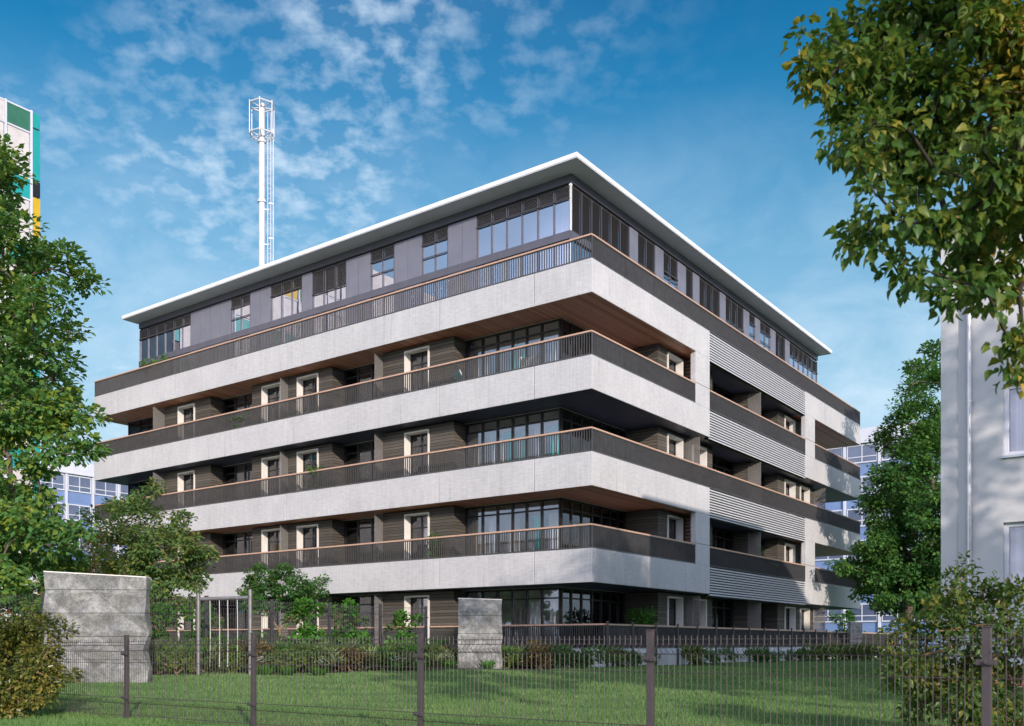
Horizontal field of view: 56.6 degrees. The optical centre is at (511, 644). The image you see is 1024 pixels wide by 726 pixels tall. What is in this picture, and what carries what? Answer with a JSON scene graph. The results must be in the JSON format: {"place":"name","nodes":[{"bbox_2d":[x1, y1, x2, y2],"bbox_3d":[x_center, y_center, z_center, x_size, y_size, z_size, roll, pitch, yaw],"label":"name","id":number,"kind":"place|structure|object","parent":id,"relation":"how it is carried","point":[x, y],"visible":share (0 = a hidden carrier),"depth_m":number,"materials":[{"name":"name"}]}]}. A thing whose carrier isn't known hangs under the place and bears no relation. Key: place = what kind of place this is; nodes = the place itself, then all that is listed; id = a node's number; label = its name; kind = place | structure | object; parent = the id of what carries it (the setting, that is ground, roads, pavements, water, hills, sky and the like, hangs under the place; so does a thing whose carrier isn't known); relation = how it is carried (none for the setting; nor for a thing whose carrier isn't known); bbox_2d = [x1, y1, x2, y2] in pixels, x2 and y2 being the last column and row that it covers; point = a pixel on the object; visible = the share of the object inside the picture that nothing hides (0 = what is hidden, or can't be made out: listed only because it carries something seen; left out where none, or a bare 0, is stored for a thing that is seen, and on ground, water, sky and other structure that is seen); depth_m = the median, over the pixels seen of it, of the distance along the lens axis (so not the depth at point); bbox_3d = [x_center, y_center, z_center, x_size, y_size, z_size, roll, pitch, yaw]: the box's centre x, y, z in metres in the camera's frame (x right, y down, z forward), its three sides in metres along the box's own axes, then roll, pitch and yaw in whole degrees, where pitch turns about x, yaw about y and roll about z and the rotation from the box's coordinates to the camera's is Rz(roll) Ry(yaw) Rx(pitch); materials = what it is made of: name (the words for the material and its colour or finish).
{"place":"outdoors","nodes":[
{"label":"outdoors","id":0,"kind":"place"},
{"bbox_2d":[201,641,229,670],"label":"garden shrub","id":1,"kind":"object","parent":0,"point":[210,658],"visible":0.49,"depth_m":24.65,"materials":[{"name":"green plant"}]},
{"bbox_2d":[275,656,300,675],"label":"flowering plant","id":2,"kind":"object","parent":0,"point":[286,671],"visible":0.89,"depth_m":22.78,"materials":[{"name":"green plant"}]},
{"bbox_2d":[0,652,1021,725],"bbox_3d":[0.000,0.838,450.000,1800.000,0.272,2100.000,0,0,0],"label":"lawn","id":3,"kind":"structure","parent":0,"point":[806,663],"depth_m":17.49,"materials":[{"name":"green plant"}]},
{"bbox_2d":[0,97,39,621],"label":"building","id":4,"kind":"structure","parent":3,"relation":"on","point":[19,124],"depth_m":44.49,"materials":[{"name":"white paint"}]},
{"bbox_2d":[0,585,41,666],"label":"garden shrub","id":5,"kind":"object","parent":3,"relation":"on","point":[7,609],"visible":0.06,"depth_m":27.26,"materials":[{"name":"green plant"}]},
{"bbox_2d":[0,606,85,719],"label":"bush","id":6,"kind":"object","parent":3,"relation":"on","point":[14,636],"visible":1,"depth_m":12.21,"materials":[{"name":"green plant"}]},
{"bbox_2d":[0,133,113,616],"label":"maple tree","id":7,"kind":"object","parent":3,"relation":"on","point":[32,528],"visible":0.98,"depth_m":22.35,"materials":[{"name":"green plant"}]},
{"bbox_2d":[39,460,127,634],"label":"office block","id":8,"kind":"structure","parent":3,"relation":"on","point":[77,487],"depth_m":102.88,"materials":[{"name":"paint"}]},
{"bbox_2d":[40,473,63,489],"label":"window","id":9,"kind":"structure","parent":8,"relation":"in","point":[59,484],"depth_m":100.81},
{"bbox_2d":[68,475,90,493],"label":"window","id":10,"kind":"structure","parent":8,"relation":"in","point":[80,484],"depth_m":102.75,"materials":[{"name":"blue glass"}]},
{"bbox_2d":[68,504,90,520],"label":"window","id":11,"kind":"structure","parent":8,"relation":"in","point":[72,508],"depth_m":102.52,"materials":[{"name":"blue glass"}]},
{"bbox_2d":[94,481,116,496],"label":"window","id":12,"kind":"structure","parent":8,"relation":"in","point":[100,488],"depth_m":105.19,"materials":[{"name":"blue glass"}]},
{"bbox_2d":[61,524,125,574],"bbox_3d":[-14.977,-1.767,34.025,2.615,5.142,2.715,0,0,21],"label":"garden tree","id":13,"kind":"object","parent":3,"relation":"on","point":[91,570],"visible":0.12,"depth_m":33.54,"materials":[{"name":"green plant"}]},
{"bbox_2d":[42,571,151,683],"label":"concrete slab","id":14,"kind":"structure","parent":3,"relation":"on","point":[113,609],"depth_m":20.39,"materials":[{"name":"grey concrete"}]},
{"bbox_2d":[74,476,220,628],"bbox_3d":[-11.111,-2.091,28.792,4.798,5.824,3.371,0,0,0],"label":"garden tree","id":15,"kind":"object","parent":3,"relation":"on","point":[142,553],"visible":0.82,"depth_m":28.44,"materials":[{"name":"green plant"}]},
{"bbox_2d":[0,592,427,678],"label":"fence","id":16,"kind":"object","parent":3,"relation":"on","point":[207,613],"visible":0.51,"depth_m":25.86,"materials":[{"name":"metal"}]},
{"bbox_2d":[196,589,251,674],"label":"gate","id":17,"kind":"structure","parent":3,"relation":"on","point":[199,598],"depth_m":22.87,"materials":[{"name":"metal"}]},
{"bbox_2d":[249,96,274,265],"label":"antenna mast","id":18,"kind":"object","parent":3,"relation":"on","point":[262,141],"visible":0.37,"depth_m":57.08,"materials":[{"name":"white metal"}]},
{"bbox_2d":[257,656,278,674],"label":"flowering plant","id":19,"kind":"object","parent":3,"relation":"on","point":[268,670],"visible":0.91,"depth_m":22.79,"materials":[{"name":"green plant"}]},
{"bbox_2d":[235,562,332,639],"bbox_3d":[-7.554,-0.954,31.089,3.319,3.512,2.494,0,0,0],"label":"garden tree","id":20,"kind":"object","parent":3,"relation":"on","point":[272,585],"visible":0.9,"depth_m":30.95,"materials":[{"name":"green plant"}]},
{"bbox_2d":[309,657,331,675],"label":"flowering plant","id":21,"kind":"object","parent":3,"relation":"on","point":[321,671],"visible":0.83,"depth_m":22.79,"materials":[{"name":"green plant"}]},
{"bbox_2d":[319,597,372,647],"bbox_3d":[-5.100,-0.331,29.953,1.721,2.311,1.963,0,0,0],"label":"garden shrub","id":22,"kind":"object","parent":3,"relation":"on","point":[350,607],"visible":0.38,"depth_m":29.62,"materials":[{"name":"green plant"}]},
{"bbox_2d":[153,666,549,674],"bbox_3d":[-4.328,0.725,26.908,13.377,0.071,4.884,0,0,-19],"label":"planting bed","id":23,"kind":"object","parent":3,"relation":"on","point":[365,670],"visible":0.12,"depth_m":26.23,"materials":[{"name":"soil"}]},
{"bbox_2d":[149,601,184,669],"bbox_3d":[-9.730,-0.208,26.322,1.701,2.002,1.492,0,0,45],"label":"garden shrub","id":24,"kind":"object","parent":23,"relation":"on","point":[163,613],"visible":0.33,"depth_m":26.02,"materials":[{"name":"green plant"}]},
{"bbox_2d":[149,637,190,673],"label":"garden shrub","id":25,"kind":"object","parent":23,"relation":"on","point":[171,646],"visible":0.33,"depth_m":23.78,"materials":[{"name":"green plant"}]},
{"bbox_2d":[150,645,201,673],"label":"garden shrub","id":26,"kind":"object","parent":23,"relation":"on","point":[189,666],"visible":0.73,"depth_m":23.47,"materials":[{"name":"green plant"}]},
{"bbox_2d":[182,640,208,672],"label":"garden shrub","id":27,"kind":"object","parent":23,"relation":"on","point":[190,656],"visible":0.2,"depth_m":24.02,"materials":[{"name":"green plant"}]},
{"bbox_2d":[181,637,220,671],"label":"garden shrub","id":28,"kind":"object","parent":23,"relation":"on","point":[205,657],"visible":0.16,"depth_m":24.67,"materials":[{"name":"green plant"}]},
{"bbox_2d":[177,602,226,669],"bbox_3d":[-8.645,-0.217,26.963,1.489,1.999,1.698,0,0,-10],"label":"garden shrub","id":29,"kind":"object","parent":23,"relation":"on","point":[213,622],"visible":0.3,"depth_m":26.65,"materials":[{"name":"green plant"}]},
{"bbox_2d":[224,645,247,672],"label":"garden shrub","id":30,"kind":"object","parent":23,"relation":"on","point":[241,655],"visible":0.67,"depth_m":23.99,"materials":[{"name":"green plant"}]},
{"bbox_2d":[217,637,278,667],"bbox_3d":[-6.724,0.293,24.456,1.426,0.995,1.352,0,0,15],"label":"garden shrub","id":31,"kind":"object","parent":23,"relation":"on","point":[259,647],"visible":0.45,"depth_m":24.24,"materials":[{"name":"green plant"}]},
{"bbox_2d":[245,630,286,644],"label":"garden shrub","id":32,"kind":"object","parent":23,"relation":"on","point":[259,635],"visible":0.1,"depth_m":27.05,"materials":[{"name":"green plant"}]},
{"bbox_2d":[244,639,292,663],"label":"garden shrub","id":33,"kind":"object","parent":23,"relation":"on","point":[265,659],"visible":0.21,"depth_m":24.21,"materials":[{"name":"green plant"}]},
{"bbox_2d":[259,648,316,671],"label":"garden shrub","id":34,"kind":"object","parent":23,"relation":"on","point":[286,654],"visible":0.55,"depth_m":24.08,"materials":[{"name":"green plant"}]},
{"bbox_2d":[278,642,320,672],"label":"garden shrub","id":35,"kind":"object","parent":23,"relation":"on","point":[303,648],"visible":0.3,"depth_m":24.68,"materials":[{"name":"green plant"}]},
{"bbox_2d":[279,596,336,654],"bbox_3d":[-5.909,-0.290,27.090,1.663,2.233,1.897,0,0,-29],"label":"garden shrub","id":36,"kind":"object","parent":23,"relation":"on","point":[311,632],"visible":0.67,"depth_m":27.12,"materials":[{"name":"green plant"}]},
{"bbox_2d":[300,637,348,670],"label":"garden shrub","id":37,"kind":"object","parent":23,"relation":"on","point":[332,656],"visible":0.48,"depth_m":25.06,"materials":[{"name":"green plant"}]},
{"bbox_2d":[327,647,372,670],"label":"garden shrub","id":38,"kind":"object","parent":23,"relation":"on","point":[350,656],"visible":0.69,"depth_m":25.45,"materials":[{"name":"brown plant"}]},
{"bbox_2d":[329,628,377,668],"bbox_3d":[-4.516,0.159,27.939,1.293,1.345,1.723,0,0,27],"label":"garden shrub","id":39,"kind":"object","parent":23,"relation":"on","point":[363,634],"visible":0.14,"depth_m":27.45,"materials":[{"name":"green plant"}]},
{"bbox_2d":[340,636,395,670],"bbox_3d":[-4.048,0.287,26.369,1.794,1.017,1.593,0,0,21],"label":"garden shrub","id":40,"kind":"object","parent":23,"relation":"on","point":[351,645],"visible":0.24,"depth_m":26.24,"materials":[{"name":"green plant"}]},
{"bbox_2d":[357,642,411,669],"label":"garden shrub","id":41,"kind":"object","parent":23,"relation":"on","point":[377,659],"visible":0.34,"depth_m":26.28,"materials":[{"name":"green plant"}]},
{"bbox_2d":[371,640,416,669],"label":"garden shrub","id":42,"kind":"object","parent":23,"relation":"on","point":[413,647],"visible":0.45,"depth_m":26.23,"materials":[{"name":"green plant"}]},
{"bbox_2d":[381,609,424,644],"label":"garden shrub","id":43,"kind":"object","parent":23,"relation":"on","point":[399,623],"visible":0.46,"depth_m":28.10,"materials":[{"name":"green plant"}]},
{"bbox_2d":[392,642,452,669],"bbox_3d":[-2.666,0.331,26.439,1.847,0.856,1.640,0,0,-43],"label":"garden shrub","id":44,"kind":"object","parent":23,"relation":"on","point":[412,660],"visible":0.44,"depth_m":26.32,"materials":[{"name":"green plant"}]},
{"bbox_2d":[458,598,502,669],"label":"concrete slab","id":45,"kind":"structure","parent":23,"relation":"on","point":[479,618],"depth_m":26.47,"materials":[{"name":"grey concrete"}]},
{"bbox_2d":[501,646,523,668],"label":"garden shrub","id":46,"kind":"object","parent":23,"relation":"on","point":[509,659],"visible":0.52,"depth_m":26.89,"materials":[{"name":"green plant"}]},
{"bbox_2d":[503,643,548,668],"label":"garden shrub","id":47,"kind":"object","parent":23,"relation":"on","point":[521,652],"visible":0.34,"depth_m":27.71,"materials":[{"name":"green plant"}]},
{"bbox_2d":[523,638,554,668],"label":"garden shrub","id":48,"kind":"object","parent":23,"relation":"on","point":[538,661],"visible":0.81,"depth_m":27.40,"materials":[{"name":"brown plant"}]},
{"bbox_2d":[517,642,572,667],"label":"garden shrub","id":49,"kind":"object","parent":23,"relation":"on","point":[558,648],"visible":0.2,"depth_m":28.51,"materials":[{"name":"green plant"}]},
{"bbox_2d":[387,658,408,670],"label":"flowering plant","id":50,"kind":"object","parent":3,"relation":"on","point":[399,668],"visible":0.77,"depth_m":24.79,"materials":[{"name":"green plant"}]},
{"bbox_2d":[94,152,898,666],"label":"apartment building","id":51,"kind":"structure","parent":3,"relation":"on","point":[666,424],"depth_m":35.63,"materials":[{"name":"concrete"}]},
{"bbox_2d":[141,353,169,370],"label":"planter shrub","id":52,"kind":"object","parent":51,"relation":"on","point":[162,359],"visible":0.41,"depth_m":43.73,"materials":[{"name":"green plant"}]},
{"bbox_2d":[139,313,190,360],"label":"window","id":53,"kind":"structure","parent":51,"relation":"in","point":[175,334],"depth_m":45.12,"materials":[{"name":"glass"}]},
{"bbox_2d":[231,294,249,332],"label":"window","id":54,"kind":"structure","parent":51,"relation":"in","point":[240,306],"depth_m":41.87,"materials":[{"name":"glass"}]},
{"bbox_2d":[270,276,301,320],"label":"window","id":55,"kind":"structure","parent":51,"relation":"in","point":[286,297],"depth_m":40.06,"materials":[{"name":"glass"}]},
{"bbox_2d":[304,463,323,488],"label":"potted plant","id":56,"kind":"object","parent":51,"relation":"on","point":[310,469],"visible":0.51,"depth_m":37.37,"materials":[{"name":"green plant"}]},
{"bbox_2d":[312,261,345,307],"bbox_3d":[-7.379,-14.520,38.499,1.980,1.520,0.130,0,0,36],"label":"window","id":57,"kind":"structure","parent":51,"relation":"in","point":[329,283],"depth_m":38.50,"materials":[{"name":"glass"}]},
{"bbox_2d":[313,306,345,333],"bbox_3d":[-7.364,-12.405,38.519,1.980,2.190,0.080,0,0,36],"label":"window","id":58,"kind":"structure","parent":51,"relation":"in","point":[344,306],"depth_m":38.56,"materials":[{"name":"metal"}]},
{"bbox_2d":[370,245,393,290],"bbox_3d":[-4.983,-14.520,36.746,1.260,1.520,0.130,0,0,36],"label":"window","id":59,"kind":"structure","parent":51,"relation":"in","point":[382,260],"depth_m":36.73,"materials":[{"name":"glass"}]},
{"bbox_2d":[371,292,393,317],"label":"window","id":60,"kind":"structure","parent":51,"relation":"in","point":[391,292],"depth_m":36.69,"materials":[{"name":"metal"}]},
{"bbox_2d":[424,529,442,557],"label":"potted plant","id":61,"kind":"object","parent":51,"relation":"on","point":[434,544],"visible":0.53,"depth_m":33.73,"materials":[{"name":"green plant"}]},
{"bbox_2d":[421,226,447,274],"bbox_3d":[-2.832,-14.520,35.167,1.270,1.520,0.130,0,0,36],"label":"window","id":62,"kind":"structure","parent":51,"relation":"in","point":[434,245],"depth_m":35.16,"materials":[{"name":"glass"}]},
{"bbox_2d":[422,275,447,303],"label":"window","id":63,"kind":"structure","parent":51,"relation":"in","point":[447,275],"depth_m":35.22,"materials":[{"name":"metal"}]},
{"bbox_2d":[476,185,569,257],"bbox_3d":[0.351,-14.520,32.838,3.960,1.520,0.130,0,0,36],"label":"window","id":64,"kind":"structure","parent":51,"relation":"in","point":[545,215],"depth_m":32.80,"materials":[{"name":"glass"}]},
{"bbox_2d":[477,239,568,287],"bbox_3d":[0.365,-12.405,32.858,3.960,2.190,0.080,0,0,36],"label":"window","id":65,"kind":"structure","parent":51,"relation":"in","point":[568,239],"depth_m":32.75,"materials":[{"name":"glass"}]},
{"bbox_2d":[572,242,590,260],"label":"window","id":66,"kind":"structure","parent":51,"relation":"in","point":[572,242],"depth_m":32.08,"materials":[{"name":"glass"}]},
{"bbox_2d":[572,187,628,256],"bbox_3d":[3.123,-14.505,33.251,0.130,1.550,3.910,0,0,36],"label":"window","id":67,"kind":"structure","parent":51,"relation":"in","point":[588,217],"depth_m":33.02,"materials":[{"name":"glass"}]},
{"bbox_2d":[624,604,659,624],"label":"potted plant","id":68,"kind":"object","parent":51,"relation":"on","point":[646,620],"visible":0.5,"depth_m":33.47,"materials":[{"name":"green plant"}]},
{"bbox_2d":[638,233,655,274],"bbox_3d":[5.054,-14.520,35.882,0.130,1.520,1.360,0,0,36],"label":"window","id":69,"kind":"structure","parent":51,"relation":"in","point":[646,250],"depth_m":35.88,"materials":[{"name":"glass"}]},
{"bbox_2d":[664,253,677,288],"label":"window","id":70,"kind":"structure","parent":51,"relation":"in","point":[670,265],"depth_m":37.48,"materials":[{"name":"glass"}]},
{"bbox_2d":[686,269,692,299],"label":"window","id":71,"kind":"structure","parent":51,"relation":"in","point":[689,275],"depth_m":38.88,"materials":[{"name":"glass"}]},
{"bbox_2d":[699,277,719,317],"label":"window","id":72,"kind":"structure","parent":51,"relation":"in","point":[709,297],"depth_m":40.44,"materials":[{"name":"glass"}]},
{"bbox_2d":[726,297,743,332],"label":"window","id":73,"kind":"structure","parent":51,"relation":"in","point":[734,313],"depth_m":42.58,"materials":[{"name":"glass"}]},
{"bbox_2d":[749,314,755,340],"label":"window","id":74,"kind":"structure","parent":51,"relation":"in","point":[752,326],"depth_m":44.21,"materials":[{"name":"glass"}]},
{"bbox_2d":[760,322,770,350],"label":"window","id":75,"kind":"structure","parent":51,"relation":"in","point":[765,336],"depth_m":45.46,"materials":[{"name":"glass"}]},
{"bbox_2d":[776,333,784,360],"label":"window","id":76,"kind":"structure","parent":51,"relation":"in","point":[780,342],"depth_m":47.20,"materials":[{"name":"glass"}]},
{"bbox_2d":[790,343,817,382],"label":"window","id":77,"kind":"structure","parent":51,"relation":"in","point":[799,360],"depth_m":49.80,"materials":[{"name":"glass"}]},
{"bbox_2d":[6,626,1023,725],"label":"fence","id":78,"kind":"object","parent":3,"relation":"on","point":[986,661],"visible":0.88,"depth_m":8.55,"materials":[{"name":"grey metal"}]},
{"bbox_2d":[534,645,602,667],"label":"garden shrub","id":79,"kind":"object","parent":3,"relation":"on","point":[572,659],"visible":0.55,"depth_m":28.16,"materials":[{"name":"green plant"}]},
{"bbox_2d":[559,645,622,666],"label":"garden shrub","id":80,"kind":"object","parent":3,"relation":"on","point":[599,651],"visible":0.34,"depth_m":28.54,"materials":[{"name":"green plant"}]},
{"bbox_2d":[602,646,631,666],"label":"garden shrub","id":81,"kind":"object","parent":3,"relation":"on","point":[622,664],"visible":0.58,"depth_m":29.10,"materials":[{"name":"green plant"}]},
{"bbox_2d":[623,650,661,665],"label":"garden shrub","id":82,"kind":"object","parent":3,"relation":"on","point":[638,659],"visible":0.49,"depth_m":30.40,"materials":[{"name":"green plant"}]},
{"bbox_2d":[676,643,709,665],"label":"garden shrub","id":83,"kind":"object","parent":3,"relation":"on","point":[694,657],"visible":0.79,"depth_m":32.94,"materials":[{"name":"green plant"}]},
{"bbox_2d":[688,646,741,664],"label":"garden shrub","id":84,"kind":"object","parent":3,"relation":"on","point":[710,658],"visible":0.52,"depth_m":34.11,"materials":[{"name":"green plant"}]},
{"bbox_2d":[742,646,781,661],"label":"garden shrub","id":85,"kind":"object","parent":3,"relation":"on","point":[761,658],"visible":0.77,"depth_m":37.45,"materials":[{"name":"green plant"}]},
{"bbox_2d":[780,648,813,660],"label":"garden shrub","id":86,"kind":"object","parent":3,"relation":"on","point":[786,657],"visible":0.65,"depth_m":41.62,"materials":[{"name":"green plant"}]},
{"bbox_2d":[804,641,843,660],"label":"garden shrub","id":87,"kind":"object","parent":3,"relation":"on","point":[832,650],"visible":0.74,"depth_m":40.43,"materials":[{"name":"green plant"}]},
{"bbox_2d":[831,642,857,659],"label":"garden shrub","id":88,"kind":"object","parent":3,"relation":"on","point":[845,649],"visible":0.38,"depth_m":42.27,"materials":[{"name":"green plant"}]},
{"bbox_2d":[827,609,865,631],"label":"garden shrub","id":89,"kind":"object","parent":3,"relation":"on","point":[849,617],"visible":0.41,"depth_m":55.90,"materials":[{"name":"green plant"}]},
{"bbox_2d":[848,621,862,659],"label":"concrete slab","id":90,"kind":"structure","parent":3,"relation":"on","point":[854,629],"depth_m":43.88,"materials":[{"name":"grey concrete"}]},
{"bbox_2d":[847,643,881,659],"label":"garden shrub","id":91,"kind":"object","parent":3,"relation":"on","point":[868,650],"visible":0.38,"depth_m":41.44,"materials":[{"name":"green plant"}]},
{"bbox_2d":[813,421,940,651],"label":"office block","id":92,"kind":"structure","parent":3,"relation":"on","point":[861,455],"depth_m":89.76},
{"bbox_2d":[813,610,842,622],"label":"window","id":93,"kind":"structure","parent":92,"relation":"in","point":[840,612],"depth_m":91.54,"materials":[{"name":"blue glass"}]},
{"bbox_2d":[847,443,877,463],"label":"window","id":94,"kind":"structure","parent":92,"relation":"in","point":[857,454],"depth_m":89.77,"materials":[{"name":"blue glass"}]},
{"bbox_2d":[847,508,877,526],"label":"window","id":95,"kind":"structure","parent":92,"relation":"in","point":[850,513],"depth_m":89.97,"materials":[{"name":"blue glass"}]},
{"bbox_2d":[847,603,877,621],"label":"window","id":96,"kind":"structure","parent":92,"relation":"in","point":[864,614],"depth_m":89.60,"materials":[{"name":"blue glass"}]},
{"bbox_2d":[860,475,877,493],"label":"window","id":97,"kind":"structure","parent":92,"relation":"in","point":[861,477],"depth_m":89.55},
{"bbox_2d":[852,642,909,660],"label":"garden shrub","id":98,"kind":"object","parent":3,"relation":"on","point":[862,647],"visible":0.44,"depth_m":41.12,"materials":[{"name":"green plant"}]},
{"bbox_2d":[823,338,940,646],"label":"garden tree","id":99,"kind":"object","parent":3,"relation":"on","point":[886,574],"visible":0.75,"depth_m":44.09,"materials":[{"name":"green plant"}]},
{"bbox_2d":[779,0,1023,399],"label":"linden tree","id":100,"kind":"object","parent":3,"relation":"on","point":[899,157],"visible":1,"depth_m":6.46,"materials":[{"name":"green plant"}]},
{"bbox_2d":[873,550,1023,725],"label":"shrub","id":101,"kind":"object","parent":3,"relation":"on","point":[958,612],"visible":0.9,"depth_m":9.33,"materials":[{"name":"green plant"}]},
{"bbox_2d":[928,216,1023,686],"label":"white house","id":102,"kind":"structure","parent":3,"relation":"on","point":[982,470],"depth_m":19.55,"materials":[{"name":"white paint"}]},
{"bbox_2d":[1001,383,1023,458],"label":"window","id":103,"kind":"structure","parent":102,"relation":"in","point":[1017,405],"depth_m":19.40,"materials":[{"name":"white glass"}]},
{"bbox_2d":[1004,522,1023,595],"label":"window","id":104,"kind":"structure","parent":102,"relation":"in","point":[1017,528],"depth_m":19.40,"materials":[{"name":"white glass"}]},
{"bbox_2d":[0,0,1023,464],"label":"sky","id":105,"kind":"structure","parent":0,"point":[385,110],"materials":[{"name":"blue"}]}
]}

